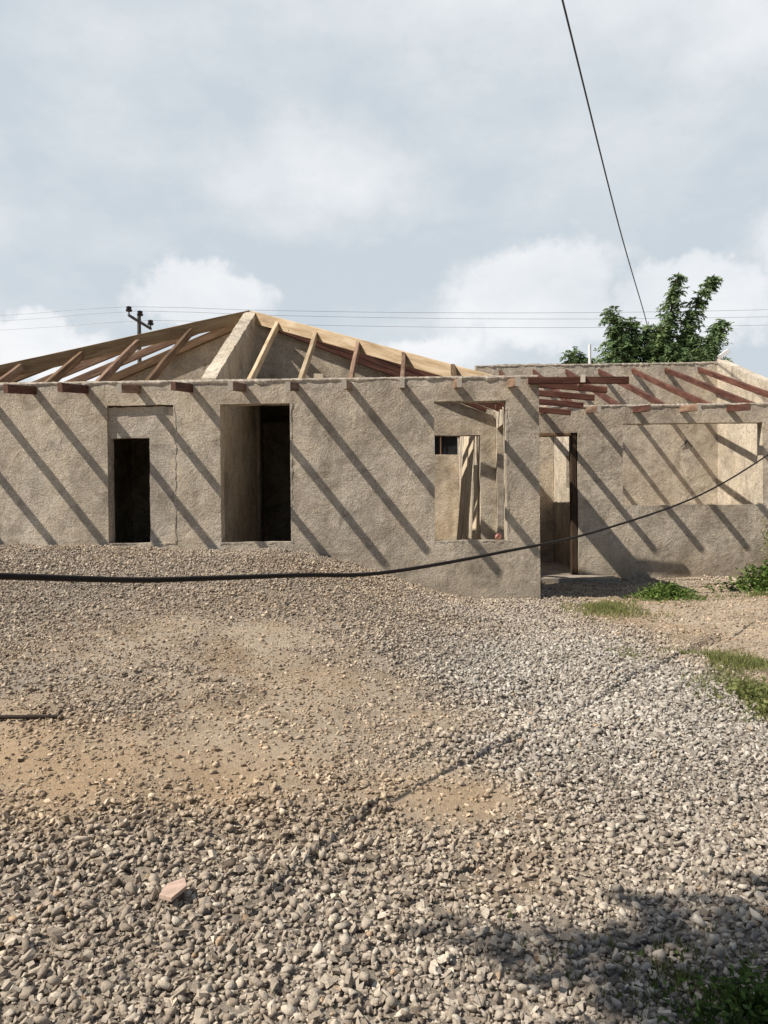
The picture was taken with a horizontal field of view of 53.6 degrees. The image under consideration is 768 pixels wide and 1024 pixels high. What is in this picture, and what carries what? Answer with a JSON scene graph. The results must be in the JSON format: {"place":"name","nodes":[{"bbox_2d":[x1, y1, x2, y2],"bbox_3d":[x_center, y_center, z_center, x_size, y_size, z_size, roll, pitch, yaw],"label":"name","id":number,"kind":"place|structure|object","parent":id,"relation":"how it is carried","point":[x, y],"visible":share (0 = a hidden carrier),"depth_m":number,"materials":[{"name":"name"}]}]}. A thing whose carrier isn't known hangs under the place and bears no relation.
{"place":"outdoors","nodes":[
{"label":"outdoors","id":0,"kind":"place"},
{"bbox_2d":[0,545,767,1023],"bbox_3d":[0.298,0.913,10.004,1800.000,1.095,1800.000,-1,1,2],"label":"ground","id":1,"kind":"structure","parent":0,"point":[450,799],"depth_m":3.83,"materials":[{"name":"beige soil"}]},
{"bbox_2d":[0,715,58,718],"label":"steel bar","id":2,"kind":"object","parent":1,"relation":"on","point":[27,716],"visible":1,"depth_m":4.32,"materials":[{"name":"black metal"}]},
{"bbox_2d":[126,306,153,362],"bbox_3d":[-11.284,-4.053,35.313,0.312,10.703,1.601,0,1,29],"label":"power pole","id":3,"kind":"object","parent":1,"relation":"on","point":[138,318],"visible":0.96,"depth_m":35.19,"materials":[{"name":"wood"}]},
{"bbox_2d":[0,306,737,315],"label":"power line","id":4,"kind":"object","parent":3,"relation":"attached to","point":[335,311],"visible":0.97,"depth_m":34.82,"materials":[{"name":"metal"}]},
{"bbox_2d":[6,311,736,320],"bbox_3d":[-10.235,-10.042,37.944,82.300,2.322,5.590,0,1,7],"label":"power line","id":5,"kind":"object","parent":3,"relation":"attached to","point":[365,317],"visible":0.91,"depth_m":35.53,"materials":[{"name":"metal"}]},
{"bbox_2d":[6,320,754,329],"bbox_3d":[-10.224,-9.862,38.696,82.300,2.414,5.891,0,1,7],"label":"power line","id":6,"kind":"object","parent":3,"relation":"attached to","point":[399,326],"visible":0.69,"depth_m":36.30,"materials":[{"name":"metal"}]},
{"bbox_2d":[159,878,185,901],"bbox_3d":[-0.756,1.361,2.738,0.085,0.024,0.145,-1,1,2],"label":"tile shard","id":7,"kind":"object","parent":1,"relation":"on","point":[171,891],"visible":1,"depth_m":2.72,"materials":[{"name":"ceramic"}]},
{"bbox_2d":[0,310,767,598],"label":"unfinished house","id":8,"kind":"structure","parent":1,"relation":"on","point":[248,429],"depth_m":11.22,"materials":[{"name":"beige concrete"}]},
{"bbox_2d":[0,454,767,582],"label":"cable","id":9,"kind":"object","parent":8,"relation":"attached to","point":[45,577],"visible":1,"depth_m":3.55,"materials":[{"name":"black rubber"}]},
{"bbox_2d":[457,436,469,539],"bbox_3d":[1.425,-0.278,13.819,0.317,2.620,0.154,-1,1,-4],"label":"plank","id":10,"kind":"object","parent":8,"relation":"on","point":[463,490],"visible":0.69,"depth_m":13.80,"materials":[{"name":"beige wood"}]},
{"bbox_2d":[463,436,474,539],"bbox_3d":[1.506,-0.292,13.626,0.042,2.649,0.152,4,-1,-29],"label":"plank","id":11,"kind":"object","parent":8,"relation":"on","point":[468,488],"visible":0.67,"depth_m":13.60,"materials":[{"name":"beige wood"}]},
{"bbox_2d":[472,465,478,539],"bbox_3d":[1.604,0.098,13.441,0.040,1.862,0.138,3,-1,-29],"label":"plank","id":12,"kind":"object","parent":8,"relation":"on","point":[475,511],"visible":0.69,"depth_m":13.42,"materials":[{"name":"beige wood"}]},
{"bbox_2d":[495,533,501,539],"bbox_3d":[1.514,0.322,10.062,0.093,0.101,0.075,-1,1,2],"label":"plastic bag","id":13,"kind":"object","parent":8,"relation":"on","point":[498,536],"visible":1,"depth_m":10.04,"materials":[{"name":"pink plastic"}]},
{"bbox_2d":[715,349,730,360],"bbox_3d":[8.140,-3.721,18.262,0.310,0.370,0.187,-1,1,2],"label":"floodlight","id":14,"kind":"object","parent":8,"relation":"attached to","point":[724,353],"visible":1,"depth_m":18.17,"materials":[{"name":"white paint"}]},
{"bbox_2d":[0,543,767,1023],"bbox_3d":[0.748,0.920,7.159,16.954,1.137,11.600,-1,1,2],"label":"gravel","id":15,"kind":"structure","parent":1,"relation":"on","point":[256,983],"depth_m":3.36,"materials":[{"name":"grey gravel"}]},
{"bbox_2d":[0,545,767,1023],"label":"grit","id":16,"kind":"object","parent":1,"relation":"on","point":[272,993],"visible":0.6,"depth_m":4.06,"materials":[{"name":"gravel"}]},
{"bbox_2d":[559,346,602,363],"bbox_3d":[6.740,-2.193,25.768,1.561,6.810,0.988,-1,1,2],"label":"tree","id":17,"kind":"object","parent":1,"relation":"on","point":[573,357],"visible":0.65,"depth_m":25.61,"materials":[{"name":"green plant"}]},
{"bbox_2d":[588,344,590,363],"bbox_3d":[5.928,-1.871,21.822,0.086,5.850,0.090,-1,1,2],"label":"post","id":18,"kind":"object","parent":1,"relation":"on","point":[589,354],"visible":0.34,"depth_m":21.76,"materials":[{"name":"white metal"}]},
{"bbox_2d":[508,590,767,1023],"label":"grass","id":19,"kind":"structure","parent":1,"relation":"on","point":[606,608],"depth_m":5.98,"materials":[{"name":"green plant"}]},
{"bbox_2d":[593,272,733,363],"bbox_3d":[9.410,-3.490,26.022,4.821,9.357,3.162,-1,1,2],"label":"tree","id":20,"kind":"object","parent":1,"relation":"on","point":[627,346],"visible":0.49,"depth_m":25.66,"materials":[{"name":"green plant"}]},
{"bbox_2d":[561,0,646,323],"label":"service cable","id":21,"kind":"object","parent":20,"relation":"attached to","point":[569,28],"visible":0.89,"depth_m":13.67,"materials":[{"name":"rubber"}]},
{"bbox_2d":[614,581,723,601],"bbox_3d":[3.729,1.030,10.040,1.345,0.281,1.331,-1,1,2],"label":"weed clump","id":22,"kind":"object","parent":1,"relation":"on","point":[669,590],"visible":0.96,"depth_m":9.88,"materials":[{"name":"green plant"}]},
{"bbox_2d":[617,943,767,1023],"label":"weed clump","id":23,"kind":"object","parent":1,"relation":"on","point":[754,1009],"visible":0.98,"depth_m":2.21,"materials":[{"name":"green plant"}]},
{"bbox_2d":[698,673,767,721],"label":"weed clump","id":24,"kind":"object","parent":1,"relation":"on","point":[761,695],"visible":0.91,"depth_m":5.29,"materials":[{"name":"green plant"}]},
{"bbox_2d":[702,559,767,595],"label":"weed clump","id":25,"kind":"object","parent":1,"relation":"on","point":[760,583],"visible":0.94,"depth_m":10.74,"materials":[{"name":"green plant"}]},
{"bbox_2d":[747,516,767,572],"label":"weed clump","id":26,"kind":"object","parent":1,"relation":"on","point":[764,538],"visible":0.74,"depth_m":12.61,"materials":[{"name":"green plant"}]},
{"bbox_2d":[0,0,767,454],"label":"sky","id":27,"kind":"structure","parent":0,"point":[358,160],"materials":[{"name":"white"}]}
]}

